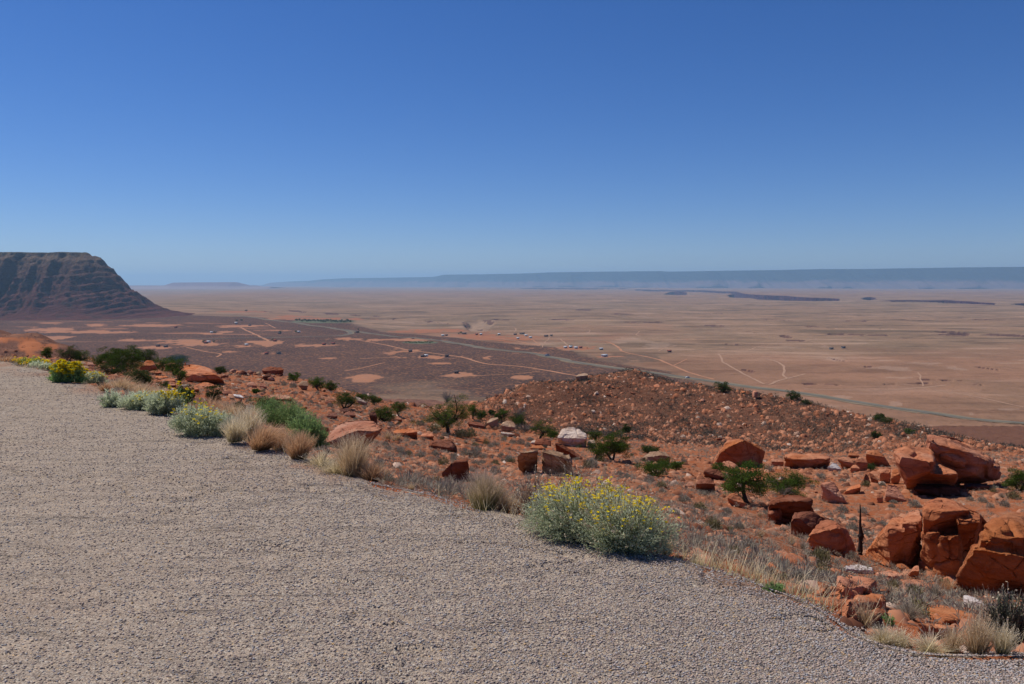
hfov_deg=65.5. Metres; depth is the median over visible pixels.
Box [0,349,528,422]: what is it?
talus rubble
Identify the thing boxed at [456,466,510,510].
grass tuft
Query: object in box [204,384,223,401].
juniper tree
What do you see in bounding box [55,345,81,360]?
juniper tree
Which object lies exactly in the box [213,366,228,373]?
juniper tree
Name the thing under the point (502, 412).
juniper tree
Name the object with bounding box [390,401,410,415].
juniper tree
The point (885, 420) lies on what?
desert shrub
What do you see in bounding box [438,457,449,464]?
desert shrub
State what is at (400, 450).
sagebrush
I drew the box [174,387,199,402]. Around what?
juniper tree
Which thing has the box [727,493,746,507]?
boulder
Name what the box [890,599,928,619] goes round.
grass tuft
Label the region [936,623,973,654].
grass tuft
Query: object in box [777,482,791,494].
bare shrub
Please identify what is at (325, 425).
boulder
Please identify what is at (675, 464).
juniper tree
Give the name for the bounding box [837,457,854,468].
boulder
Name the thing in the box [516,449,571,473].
boulder
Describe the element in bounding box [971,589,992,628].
grass tuft
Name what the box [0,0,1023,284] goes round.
sky
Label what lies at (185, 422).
flowering bush
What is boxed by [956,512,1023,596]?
boulder
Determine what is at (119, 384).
grass tuft
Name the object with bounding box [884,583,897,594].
grass tuft
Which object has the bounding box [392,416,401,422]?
boulder
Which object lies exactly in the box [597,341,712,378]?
dirt track
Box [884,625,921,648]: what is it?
grass tuft
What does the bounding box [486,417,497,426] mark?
boulder
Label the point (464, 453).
sagebrush
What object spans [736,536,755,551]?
sagebrush
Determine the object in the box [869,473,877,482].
boulder
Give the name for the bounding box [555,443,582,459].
boulder
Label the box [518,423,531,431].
bare shrub
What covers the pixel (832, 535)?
boulder
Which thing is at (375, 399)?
juniper tree
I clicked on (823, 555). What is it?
desert shrub
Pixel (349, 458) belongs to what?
grass tuft
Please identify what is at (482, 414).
juniper tree
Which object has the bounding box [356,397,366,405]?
boulder
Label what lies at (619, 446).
juniper tree
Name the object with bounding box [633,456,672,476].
juniper tree
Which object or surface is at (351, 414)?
boulder
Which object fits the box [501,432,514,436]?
boulder
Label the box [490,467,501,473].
sagebrush
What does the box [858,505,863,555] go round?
dead tree
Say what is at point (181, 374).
juniper tree
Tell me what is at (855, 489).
boulder
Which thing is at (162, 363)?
juniper tree
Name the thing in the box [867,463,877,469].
juniper tree
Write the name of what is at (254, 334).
dirt track
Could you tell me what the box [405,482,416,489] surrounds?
grass tuft
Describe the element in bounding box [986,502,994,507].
sagebrush
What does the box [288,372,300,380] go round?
juniper tree
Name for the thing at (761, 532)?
grass tuft
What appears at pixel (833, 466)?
boulder
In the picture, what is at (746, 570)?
edge straw
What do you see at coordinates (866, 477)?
boulder
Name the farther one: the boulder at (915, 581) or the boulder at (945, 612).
the boulder at (915, 581)
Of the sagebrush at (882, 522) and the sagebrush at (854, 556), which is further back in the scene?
the sagebrush at (882, 522)
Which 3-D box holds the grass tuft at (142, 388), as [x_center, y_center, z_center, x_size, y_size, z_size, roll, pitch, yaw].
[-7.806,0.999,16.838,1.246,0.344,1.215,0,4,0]
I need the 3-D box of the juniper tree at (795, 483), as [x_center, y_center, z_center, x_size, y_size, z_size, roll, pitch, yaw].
[9.564,4.935,27.570,2.037,0.932,1.789,2,5,28]
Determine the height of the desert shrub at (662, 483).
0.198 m
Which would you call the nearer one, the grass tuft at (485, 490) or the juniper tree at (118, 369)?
the grass tuft at (485, 490)
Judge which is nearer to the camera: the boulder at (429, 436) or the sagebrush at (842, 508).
the sagebrush at (842, 508)
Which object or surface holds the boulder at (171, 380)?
on the hillside
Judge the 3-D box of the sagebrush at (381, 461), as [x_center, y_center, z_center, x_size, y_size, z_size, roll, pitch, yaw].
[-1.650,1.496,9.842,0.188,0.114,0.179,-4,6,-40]
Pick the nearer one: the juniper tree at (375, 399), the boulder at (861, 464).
the boulder at (861, 464)
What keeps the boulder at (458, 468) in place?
on the hillside
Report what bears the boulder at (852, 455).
on the hillside
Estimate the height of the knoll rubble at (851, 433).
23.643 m
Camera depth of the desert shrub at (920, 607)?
5.24 m
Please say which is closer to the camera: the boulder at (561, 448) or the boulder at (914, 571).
the boulder at (914, 571)
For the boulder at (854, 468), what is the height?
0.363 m
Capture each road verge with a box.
[272,328,353,337]
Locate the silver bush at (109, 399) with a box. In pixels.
[96,388,123,406]
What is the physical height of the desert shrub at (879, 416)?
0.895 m
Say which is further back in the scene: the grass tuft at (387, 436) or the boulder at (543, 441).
the boulder at (543, 441)
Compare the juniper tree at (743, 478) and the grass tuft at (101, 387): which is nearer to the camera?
the grass tuft at (101, 387)
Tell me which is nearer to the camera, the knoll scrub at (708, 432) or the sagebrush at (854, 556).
the sagebrush at (854, 556)
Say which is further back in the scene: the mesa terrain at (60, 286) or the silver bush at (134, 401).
the mesa terrain at (60, 286)
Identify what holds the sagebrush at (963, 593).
on the hillside
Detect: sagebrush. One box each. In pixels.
[373,459,384,466]
[380,470,395,481]
[396,446,405,454]
[415,450,424,457]
[460,446,471,456]
[469,446,481,457]
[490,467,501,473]
[587,458,597,467]
[645,475,654,481]
[678,494,690,502]
[679,546,690,553]
[735,522,744,529]
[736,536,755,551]
[750,562,771,574]
[766,564,776,575]
[788,567,811,581]
[834,505,848,512]
[845,520,857,527]
[845,550,860,560]
[857,506,869,513]
[876,520,886,525]
[907,498,920,507]
[955,590,968,598]
[977,496,987,501]
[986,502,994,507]
[999,499,1010,506]
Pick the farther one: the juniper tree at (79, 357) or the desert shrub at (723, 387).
the desert shrub at (723, 387)
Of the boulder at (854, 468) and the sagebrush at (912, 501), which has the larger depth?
the boulder at (854, 468)
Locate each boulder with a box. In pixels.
[139,360,156,370]
[148,370,161,375]
[163,378,175,382]
[183,362,223,383]
[195,382,214,387]
[222,390,231,395]
[233,394,243,398]
[246,382,256,387]
[262,366,283,375]
[263,373,270,380]
[269,394,292,401]
[298,381,307,389]
[315,421,328,433]
[325,420,381,450]
[327,413,337,419]
[340,408,348,412]
[344,411,355,417]
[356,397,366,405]
[369,411,376,423]
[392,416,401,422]
[393,428,417,438]
[420,433,433,439]
[429,439,456,453]
[442,459,468,481]
[467,421,485,428]
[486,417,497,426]
[501,421,516,431]
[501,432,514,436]
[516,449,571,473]
[530,445,544,449]
[534,438,550,447]
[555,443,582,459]
[558,427,586,445]
[576,373,587,379]
[639,451,669,463]
[685,482,693,486]
[696,478,714,492]
[703,469,724,479]
[712,439,764,465]
[722,461,738,472]
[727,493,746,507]
[764,550,807,577]
[767,507,813,523]
[769,495,812,518]
[771,458,783,465]
[784,453,829,467]
[790,511,824,536]
[804,575,876,610]
[807,520,855,556]
[821,481,845,503]
[828,463,840,471]
[828,589,893,619]
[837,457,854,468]
[840,564,873,573]
[843,484,860,493]
[848,452,859,457]
[850,465,859,472]
[852,608,888,626]
[855,459,867,470]
[863,509,922,568]
[864,474,870,482]
[866,450,889,465]
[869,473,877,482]
[875,570,903,579]
[877,493,882,502]
[880,468,890,482]
[884,485,906,501]
[891,468,900,483]
[894,446,957,489]
[896,563,909,571]
[902,579,931,588]
[907,566,918,577]
[917,623,956,640]
[918,497,986,577]
[926,435,1000,483]
[926,605,978,624]
[953,582,964,589]
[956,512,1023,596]
[963,483,989,489]
[963,595,983,609]
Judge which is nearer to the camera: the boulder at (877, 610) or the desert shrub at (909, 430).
the boulder at (877, 610)
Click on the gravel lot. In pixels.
(108, 476)
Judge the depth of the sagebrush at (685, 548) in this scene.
5.57 m
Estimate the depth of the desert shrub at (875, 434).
68.91 m
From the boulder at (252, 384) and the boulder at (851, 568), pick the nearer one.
the boulder at (851, 568)
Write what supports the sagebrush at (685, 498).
on the hillside
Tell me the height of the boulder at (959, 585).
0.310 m
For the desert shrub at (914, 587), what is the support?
on the hillside
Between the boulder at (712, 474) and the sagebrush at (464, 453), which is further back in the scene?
the boulder at (712, 474)
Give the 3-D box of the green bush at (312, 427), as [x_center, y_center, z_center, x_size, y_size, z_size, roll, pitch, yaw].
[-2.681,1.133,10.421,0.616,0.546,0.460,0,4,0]
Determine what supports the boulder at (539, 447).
on the hillside
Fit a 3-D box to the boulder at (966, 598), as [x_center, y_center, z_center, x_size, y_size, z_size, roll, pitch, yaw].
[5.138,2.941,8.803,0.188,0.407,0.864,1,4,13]
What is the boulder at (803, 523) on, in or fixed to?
on the hillside
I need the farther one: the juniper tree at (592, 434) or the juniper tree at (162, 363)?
the juniper tree at (162, 363)
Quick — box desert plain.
[0,285,1023,426]
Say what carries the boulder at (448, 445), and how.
on the hillside
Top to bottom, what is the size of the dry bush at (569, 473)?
0.618 m
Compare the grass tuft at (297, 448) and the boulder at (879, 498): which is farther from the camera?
the boulder at (879, 498)
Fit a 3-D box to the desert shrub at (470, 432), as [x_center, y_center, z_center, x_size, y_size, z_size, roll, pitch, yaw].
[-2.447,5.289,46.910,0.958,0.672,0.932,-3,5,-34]
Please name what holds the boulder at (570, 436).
on the hillside
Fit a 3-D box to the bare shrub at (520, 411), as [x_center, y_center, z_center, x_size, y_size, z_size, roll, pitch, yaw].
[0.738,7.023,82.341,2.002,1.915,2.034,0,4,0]
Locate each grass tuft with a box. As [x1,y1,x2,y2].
[0,354,22,362]
[96,381,113,391]
[108,374,146,390]
[131,381,166,394]
[188,395,236,411]
[208,399,262,420]
[217,414,252,442]
[225,404,266,441]
[241,422,294,450]
[271,428,294,451]
[277,429,318,459]
[298,448,336,466]
[315,459,342,473]
[325,429,382,476]
[351,459,395,481]
[382,429,393,438]
[394,433,401,440]
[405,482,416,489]
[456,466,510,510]
[494,487,517,513]
[507,496,521,514]
[659,538,677,554]
[686,555,707,563]
[754,528,764,537]
[784,534,797,544]
[799,540,808,549]
[841,596,884,627]
[860,622,905,645]
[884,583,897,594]
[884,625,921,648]
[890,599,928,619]
[900,632,960,658]
[924,581,946,597]
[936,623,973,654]
[938,577,956,590]
[957,609,1000,657]
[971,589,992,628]
[984,620,1023,656]
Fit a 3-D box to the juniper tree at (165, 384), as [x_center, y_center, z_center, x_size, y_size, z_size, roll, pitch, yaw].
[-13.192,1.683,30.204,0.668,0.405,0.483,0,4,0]
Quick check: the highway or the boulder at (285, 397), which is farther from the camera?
the highway
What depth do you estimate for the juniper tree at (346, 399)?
43.94 m
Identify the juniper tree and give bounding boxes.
[39,346,52,358]
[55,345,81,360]
[70,350,99,361]
[89,345,129,363]
[91,361,135,375]
[98,344,145,371]
[123,367,162,384]
[129,348,158,362]
[153,356,168,370]
[156,381,171,390]
[159,357,188,374]
[165,354,190,362]
[172,368,187,384]
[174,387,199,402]
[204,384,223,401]
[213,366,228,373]
[234,401,245,410]
[247,396,277,406]
[251,388,259,393]
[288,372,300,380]
[308,376,327,390]
[323,380,339,390]
[331,391,360,407]
[355,392,368,401]
[366,394,381,404]
[371,406,398,421]
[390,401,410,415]
[410,394,473,433]
[468,402,480,418]
[476,410,487,419]
[491,408,511,421]
[508,412,526,425]
[529,418,556,438]
[546,430,558,438]
[576,438,610,458]
[584,428,603,440]
[590,430,632,460]
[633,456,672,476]
[636,445,660,452]
[667,460,685,470]
[711,462,727,470]
[718,459,783,502]
[762,468,819,496]
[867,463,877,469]
[999,466,1023,491]
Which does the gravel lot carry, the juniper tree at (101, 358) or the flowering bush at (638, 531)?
the flowering bush at (638, 531)
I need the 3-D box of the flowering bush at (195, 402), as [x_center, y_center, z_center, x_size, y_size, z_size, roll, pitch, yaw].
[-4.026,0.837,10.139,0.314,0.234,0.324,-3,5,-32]
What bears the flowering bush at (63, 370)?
on the gravel lot
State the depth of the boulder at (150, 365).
58.67 m
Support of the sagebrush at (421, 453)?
on the hillside
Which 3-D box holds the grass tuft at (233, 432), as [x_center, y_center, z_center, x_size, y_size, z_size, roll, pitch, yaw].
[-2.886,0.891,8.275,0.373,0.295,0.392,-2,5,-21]
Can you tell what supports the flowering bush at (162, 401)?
on the gravel lot
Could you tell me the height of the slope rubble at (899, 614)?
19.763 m
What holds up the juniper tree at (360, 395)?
on the hillside
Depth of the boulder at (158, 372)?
54.53 m
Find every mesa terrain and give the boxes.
[0,252,194,320]
[129,282,282,288]
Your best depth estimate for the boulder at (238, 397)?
34.70 m
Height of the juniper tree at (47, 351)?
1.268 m
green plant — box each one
[761,581,785,592]
[881,613,895,626]
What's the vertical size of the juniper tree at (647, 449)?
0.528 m
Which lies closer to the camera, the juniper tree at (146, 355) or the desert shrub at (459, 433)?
the desert shrub at (459, 433)
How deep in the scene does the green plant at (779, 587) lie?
4.32 m
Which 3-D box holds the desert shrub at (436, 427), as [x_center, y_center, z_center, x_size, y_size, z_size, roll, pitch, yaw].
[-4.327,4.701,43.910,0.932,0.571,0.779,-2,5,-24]
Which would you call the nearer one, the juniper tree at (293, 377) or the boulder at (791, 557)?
the boulder at (791, 557)
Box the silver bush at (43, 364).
[24,359,53,370]
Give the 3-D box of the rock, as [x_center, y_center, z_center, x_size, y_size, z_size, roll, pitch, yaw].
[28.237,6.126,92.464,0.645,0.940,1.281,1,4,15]
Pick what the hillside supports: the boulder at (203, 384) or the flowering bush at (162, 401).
the boulder at (203, 384)
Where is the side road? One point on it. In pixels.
(350, 332)
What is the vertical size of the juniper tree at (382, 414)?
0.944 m
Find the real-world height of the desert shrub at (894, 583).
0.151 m
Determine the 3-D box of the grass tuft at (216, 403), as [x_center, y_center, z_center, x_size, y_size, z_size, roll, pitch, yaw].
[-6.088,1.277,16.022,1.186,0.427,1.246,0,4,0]
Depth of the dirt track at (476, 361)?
1144.94 m
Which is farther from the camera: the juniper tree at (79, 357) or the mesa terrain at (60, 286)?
the mesa terrain at (60, 286)
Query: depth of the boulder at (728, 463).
36.37 m
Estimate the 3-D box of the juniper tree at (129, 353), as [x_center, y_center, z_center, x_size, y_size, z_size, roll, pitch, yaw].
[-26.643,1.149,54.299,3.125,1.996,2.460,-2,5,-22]
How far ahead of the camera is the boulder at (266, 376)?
62.85 m
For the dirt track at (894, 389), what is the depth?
833.96 m
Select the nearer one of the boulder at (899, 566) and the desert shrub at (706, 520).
the desert shrub at (706, 520)
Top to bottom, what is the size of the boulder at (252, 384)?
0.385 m
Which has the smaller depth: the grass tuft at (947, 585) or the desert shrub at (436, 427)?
the grass tuft at (947, 585)
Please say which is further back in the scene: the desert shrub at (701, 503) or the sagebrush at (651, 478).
the sagebrush at (651, 478)
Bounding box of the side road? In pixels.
[209,328,351,338]
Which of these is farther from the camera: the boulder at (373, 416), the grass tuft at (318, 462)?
the boulder at (373, 416)
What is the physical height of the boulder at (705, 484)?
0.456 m
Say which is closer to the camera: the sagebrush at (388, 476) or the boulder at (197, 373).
the sagebrush at (388, 476)
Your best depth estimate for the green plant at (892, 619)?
4.37 m
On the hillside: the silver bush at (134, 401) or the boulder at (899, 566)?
the boulder at (899, 566)
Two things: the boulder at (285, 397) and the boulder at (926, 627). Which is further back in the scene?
the boulder at (285, 397)
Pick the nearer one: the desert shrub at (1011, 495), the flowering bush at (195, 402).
the flowering bush at (195, 402)
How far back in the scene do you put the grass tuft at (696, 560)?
4.82 m
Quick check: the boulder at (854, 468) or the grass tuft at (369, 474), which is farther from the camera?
the boulder at (854, 468)
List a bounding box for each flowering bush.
[12,356,50,365]
[46,357,88,383]
[82,370,108,385]
[141,388,184,414]
[167,399,237,437]
[168,381,193,406]
[181,398,208,412]
[510,464,657,545]
[563,476,693,561]
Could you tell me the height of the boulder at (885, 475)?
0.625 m
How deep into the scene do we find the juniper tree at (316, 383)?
55.63 m
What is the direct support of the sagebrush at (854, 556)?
on the hillside
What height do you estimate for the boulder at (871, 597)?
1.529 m
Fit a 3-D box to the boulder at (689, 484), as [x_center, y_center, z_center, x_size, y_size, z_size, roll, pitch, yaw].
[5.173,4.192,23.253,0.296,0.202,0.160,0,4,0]
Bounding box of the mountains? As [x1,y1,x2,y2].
[261,267,1023,288]
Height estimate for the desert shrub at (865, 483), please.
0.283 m
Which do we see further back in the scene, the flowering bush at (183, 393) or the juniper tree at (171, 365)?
the juniper tree at (171, 365)
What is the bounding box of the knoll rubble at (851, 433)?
[480,369,1023,453]
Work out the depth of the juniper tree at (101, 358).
59.09 m
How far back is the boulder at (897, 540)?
12.64 m
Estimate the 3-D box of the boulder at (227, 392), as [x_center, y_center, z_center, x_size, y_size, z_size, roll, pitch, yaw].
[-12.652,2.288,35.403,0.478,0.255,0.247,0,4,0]
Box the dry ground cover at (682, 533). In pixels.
[0,357,1023,653]
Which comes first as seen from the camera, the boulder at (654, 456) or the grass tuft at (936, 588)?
the grass tuft at (936, 588)
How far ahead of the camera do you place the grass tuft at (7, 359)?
21.82 m
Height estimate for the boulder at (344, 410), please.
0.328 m
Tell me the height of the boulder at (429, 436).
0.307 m
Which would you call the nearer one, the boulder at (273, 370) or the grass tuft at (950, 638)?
the grass tuft at (950, 638)
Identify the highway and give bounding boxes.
[226,314,1023,422]
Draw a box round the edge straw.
[2,360,1023,653]
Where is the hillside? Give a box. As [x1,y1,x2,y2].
[0,330,1023,662]
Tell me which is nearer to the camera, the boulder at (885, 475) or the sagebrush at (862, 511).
the sagebrush at (862, 511)
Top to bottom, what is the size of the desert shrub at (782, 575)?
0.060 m
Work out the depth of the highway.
847.82 m
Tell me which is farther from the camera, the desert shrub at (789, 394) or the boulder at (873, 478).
the desert shrub at (789, 394)
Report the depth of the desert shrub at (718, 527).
10.17 m
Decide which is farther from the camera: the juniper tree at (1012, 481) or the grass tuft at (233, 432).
the juniper tree at (1012, 481)
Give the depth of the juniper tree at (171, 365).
57.67 m
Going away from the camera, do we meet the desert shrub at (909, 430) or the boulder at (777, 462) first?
the boulder at (777, 462)
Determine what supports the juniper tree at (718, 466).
on the hillside
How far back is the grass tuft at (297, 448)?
7.44 m
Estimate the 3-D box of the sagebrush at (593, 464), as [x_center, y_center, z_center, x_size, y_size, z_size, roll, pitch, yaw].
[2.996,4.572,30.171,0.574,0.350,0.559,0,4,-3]
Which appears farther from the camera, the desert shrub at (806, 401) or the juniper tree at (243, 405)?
the desert shrub at (806, 401)
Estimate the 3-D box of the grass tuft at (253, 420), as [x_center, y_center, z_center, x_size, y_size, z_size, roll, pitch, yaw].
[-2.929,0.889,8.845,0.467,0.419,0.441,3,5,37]
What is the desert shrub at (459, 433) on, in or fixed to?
on the hillside
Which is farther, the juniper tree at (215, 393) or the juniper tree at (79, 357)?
the juniper tree at (79, 357)
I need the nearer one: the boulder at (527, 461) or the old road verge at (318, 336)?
the boulder at (527, 461)
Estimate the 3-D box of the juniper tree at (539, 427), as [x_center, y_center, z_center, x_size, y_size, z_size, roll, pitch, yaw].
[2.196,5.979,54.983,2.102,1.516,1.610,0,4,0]
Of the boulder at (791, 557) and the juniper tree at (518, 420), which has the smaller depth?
the boulder at (791, 557)
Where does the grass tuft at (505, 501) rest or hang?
on the hillside
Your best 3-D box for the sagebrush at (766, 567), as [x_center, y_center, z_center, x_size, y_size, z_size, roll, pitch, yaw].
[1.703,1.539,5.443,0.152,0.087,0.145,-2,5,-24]
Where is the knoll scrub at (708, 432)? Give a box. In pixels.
[471,367,1023,453]
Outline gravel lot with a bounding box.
[0,362,1023,683]
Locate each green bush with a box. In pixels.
[251,393,316,428]
[285,409,330,447]
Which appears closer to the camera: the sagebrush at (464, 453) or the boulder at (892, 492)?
the boulder at (892, 492)
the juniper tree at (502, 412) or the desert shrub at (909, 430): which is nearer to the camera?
the desert shrub at (909, 430)
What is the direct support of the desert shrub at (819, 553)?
on the hillside
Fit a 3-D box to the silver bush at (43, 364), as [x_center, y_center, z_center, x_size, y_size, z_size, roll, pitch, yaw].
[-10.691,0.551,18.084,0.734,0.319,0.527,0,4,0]
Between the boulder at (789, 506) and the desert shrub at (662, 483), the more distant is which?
the desert shrub at (662, 483)
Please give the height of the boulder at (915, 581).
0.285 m
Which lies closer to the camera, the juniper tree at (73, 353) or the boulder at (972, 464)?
the boulder at (972, 464)
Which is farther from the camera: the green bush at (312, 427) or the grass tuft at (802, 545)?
the grass tuft at (802, 545)
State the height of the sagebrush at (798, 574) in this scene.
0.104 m
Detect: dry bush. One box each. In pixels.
[511,469,558,518]
[530,451,620,478]
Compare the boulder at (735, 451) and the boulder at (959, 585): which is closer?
the boulder at (959, 585)
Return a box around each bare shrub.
[441,392,451,401]
[509,402,527,417]
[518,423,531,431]
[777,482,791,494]
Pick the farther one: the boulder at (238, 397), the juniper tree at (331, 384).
the juniper tree at (331, 384)
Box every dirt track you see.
[239,327,268,340]
[361,340,576,375]
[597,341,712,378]
[718,354,803,384]
[745,357,789,378]
[817,385,944,390]
[936,390,1022,406]
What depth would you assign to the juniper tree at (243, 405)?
22.56 m
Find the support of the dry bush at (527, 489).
on the hillside
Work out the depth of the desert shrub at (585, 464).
30.00 m
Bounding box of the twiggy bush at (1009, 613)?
[983,581,1023,645]
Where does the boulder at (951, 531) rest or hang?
on the hillside
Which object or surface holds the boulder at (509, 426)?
on the hillside
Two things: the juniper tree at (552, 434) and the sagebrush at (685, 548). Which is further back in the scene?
the juniper tree at (552, 434)
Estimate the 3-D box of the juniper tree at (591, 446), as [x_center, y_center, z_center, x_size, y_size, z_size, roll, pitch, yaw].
[3.481,4.525,33.641,1.560,1.035,0.931,0,4,0]
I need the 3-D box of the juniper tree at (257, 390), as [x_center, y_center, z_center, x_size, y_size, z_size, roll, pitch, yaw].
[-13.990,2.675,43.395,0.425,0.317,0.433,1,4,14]
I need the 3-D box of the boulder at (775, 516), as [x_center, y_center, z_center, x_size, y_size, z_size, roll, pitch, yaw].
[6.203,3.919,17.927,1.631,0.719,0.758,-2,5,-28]
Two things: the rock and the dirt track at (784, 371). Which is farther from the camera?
the dirt track at (784, 371)
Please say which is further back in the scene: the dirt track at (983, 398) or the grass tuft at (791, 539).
the dirt track at (983, 398)
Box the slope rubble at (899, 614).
[1,356,1023,656]
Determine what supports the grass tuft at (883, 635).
on the gravel lot
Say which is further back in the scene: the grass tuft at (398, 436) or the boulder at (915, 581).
the grass tuft at (398, 436)
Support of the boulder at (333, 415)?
on the hillside
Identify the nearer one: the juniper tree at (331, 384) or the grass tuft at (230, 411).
the grass tuft at (230, 411)
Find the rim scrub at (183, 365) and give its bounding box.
[2,333,537,412]
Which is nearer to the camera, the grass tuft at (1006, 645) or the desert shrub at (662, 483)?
the grass tuft at (1006, 645)
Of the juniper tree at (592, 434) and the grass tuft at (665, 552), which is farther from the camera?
the juniper tree at (592, 434)
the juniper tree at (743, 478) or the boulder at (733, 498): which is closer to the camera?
the boulder at (733, 498)
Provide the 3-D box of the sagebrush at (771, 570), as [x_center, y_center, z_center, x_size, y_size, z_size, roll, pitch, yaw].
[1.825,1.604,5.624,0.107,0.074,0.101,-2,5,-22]
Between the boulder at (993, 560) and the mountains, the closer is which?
the boulder at (993, 560)
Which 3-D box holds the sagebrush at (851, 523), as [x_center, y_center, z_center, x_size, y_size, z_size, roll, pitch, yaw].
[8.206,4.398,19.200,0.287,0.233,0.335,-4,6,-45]
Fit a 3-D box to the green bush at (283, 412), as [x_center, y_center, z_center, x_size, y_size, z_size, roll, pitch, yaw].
[-4.180,1.254,14.600,1.325,0.722,0.891,0,4,0]
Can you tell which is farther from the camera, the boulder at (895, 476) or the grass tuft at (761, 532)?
the boulder at (895, 476)
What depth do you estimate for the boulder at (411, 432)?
33.02 m
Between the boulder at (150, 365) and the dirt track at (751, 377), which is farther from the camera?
the dirt track at (751, 377)
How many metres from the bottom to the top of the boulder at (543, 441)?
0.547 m
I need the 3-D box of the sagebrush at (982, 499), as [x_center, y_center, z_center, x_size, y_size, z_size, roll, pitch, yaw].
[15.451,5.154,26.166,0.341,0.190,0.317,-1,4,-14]
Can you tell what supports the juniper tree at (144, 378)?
on the hillside
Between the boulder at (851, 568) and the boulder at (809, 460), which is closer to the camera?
the boulder at (851, 568)
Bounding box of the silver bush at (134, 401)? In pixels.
[116,390,156,409]
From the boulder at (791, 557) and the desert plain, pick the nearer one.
the boulder at (791, 557)
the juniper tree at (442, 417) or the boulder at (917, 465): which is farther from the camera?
the juniper tree at (442, 417)
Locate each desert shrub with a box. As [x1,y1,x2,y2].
[427,423,440,430]
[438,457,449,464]
[452,426,466,438]
[462,427,476,438]
[582,459,591,467]
[617,423,631,432]
[657,481,666,486]
[693,501,706,508]
[704,515,719,529]
[707,520,723,529]
[713,381,731,391]
[774,572,787,580]
[785,389,802,400]
[801,399,812,404]
[807,548,829,560]
[812,546,831,564]
[816,562,831,575]
[859,480,869,486]
[871,413,887,419]
[871,431,882,437]
[878,416,893,423]
[885,578,898,589]
[904,428,915,433]
[904,584,923,595]
[910,596,930,618]
[1006,491,1021,498]
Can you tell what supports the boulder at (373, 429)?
on the hillside
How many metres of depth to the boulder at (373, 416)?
34.99 m
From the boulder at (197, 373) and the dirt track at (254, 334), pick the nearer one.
the boulder at (197, 373)
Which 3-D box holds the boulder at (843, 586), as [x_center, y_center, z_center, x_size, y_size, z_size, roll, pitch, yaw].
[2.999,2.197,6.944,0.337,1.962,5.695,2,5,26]
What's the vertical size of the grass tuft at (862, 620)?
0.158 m
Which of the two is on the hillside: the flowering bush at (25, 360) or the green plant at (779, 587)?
the flowering bush at (25, 360)
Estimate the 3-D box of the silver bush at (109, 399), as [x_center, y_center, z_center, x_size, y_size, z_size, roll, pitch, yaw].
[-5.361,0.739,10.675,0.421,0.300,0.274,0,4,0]
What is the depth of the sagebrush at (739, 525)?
11.88 m
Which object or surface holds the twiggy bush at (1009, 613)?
on the hillside
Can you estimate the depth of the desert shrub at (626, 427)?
73.23 m
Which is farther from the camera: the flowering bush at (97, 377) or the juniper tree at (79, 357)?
the juniper tree at (79, 357)
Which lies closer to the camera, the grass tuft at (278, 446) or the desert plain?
the grass tuft at (278, 446)
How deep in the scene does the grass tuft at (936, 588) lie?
9.46 m
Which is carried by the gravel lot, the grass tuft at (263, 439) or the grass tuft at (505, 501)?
the grass tuft at (263, 439)
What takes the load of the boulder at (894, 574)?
on the hillside
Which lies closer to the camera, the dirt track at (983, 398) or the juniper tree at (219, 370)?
the juniper tree at (219, 370)
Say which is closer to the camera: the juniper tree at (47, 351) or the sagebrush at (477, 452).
the sagebrush at (477, 452)
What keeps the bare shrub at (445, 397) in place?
on the hillside
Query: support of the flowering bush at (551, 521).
on the gravel lot
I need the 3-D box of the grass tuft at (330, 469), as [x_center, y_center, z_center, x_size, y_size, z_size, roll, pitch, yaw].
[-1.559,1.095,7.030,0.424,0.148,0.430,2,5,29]
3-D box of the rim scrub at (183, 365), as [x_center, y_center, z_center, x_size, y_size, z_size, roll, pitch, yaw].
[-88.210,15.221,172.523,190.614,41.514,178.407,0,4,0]
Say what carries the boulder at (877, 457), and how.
on the hillside
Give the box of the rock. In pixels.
[752,391,757,397]
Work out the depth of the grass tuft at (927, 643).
3.66 m
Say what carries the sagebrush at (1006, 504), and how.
on the hillside
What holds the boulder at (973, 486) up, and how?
on the hillside
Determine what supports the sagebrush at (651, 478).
on the hillside
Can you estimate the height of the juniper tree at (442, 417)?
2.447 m
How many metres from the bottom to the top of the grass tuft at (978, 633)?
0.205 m
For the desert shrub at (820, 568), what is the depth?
9.28 m
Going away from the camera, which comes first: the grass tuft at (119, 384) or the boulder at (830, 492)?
the grass tuft at (119, 384)
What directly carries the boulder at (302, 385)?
on the hillside
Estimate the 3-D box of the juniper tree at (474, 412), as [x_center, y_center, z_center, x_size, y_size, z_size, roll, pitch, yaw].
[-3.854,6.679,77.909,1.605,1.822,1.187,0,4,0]

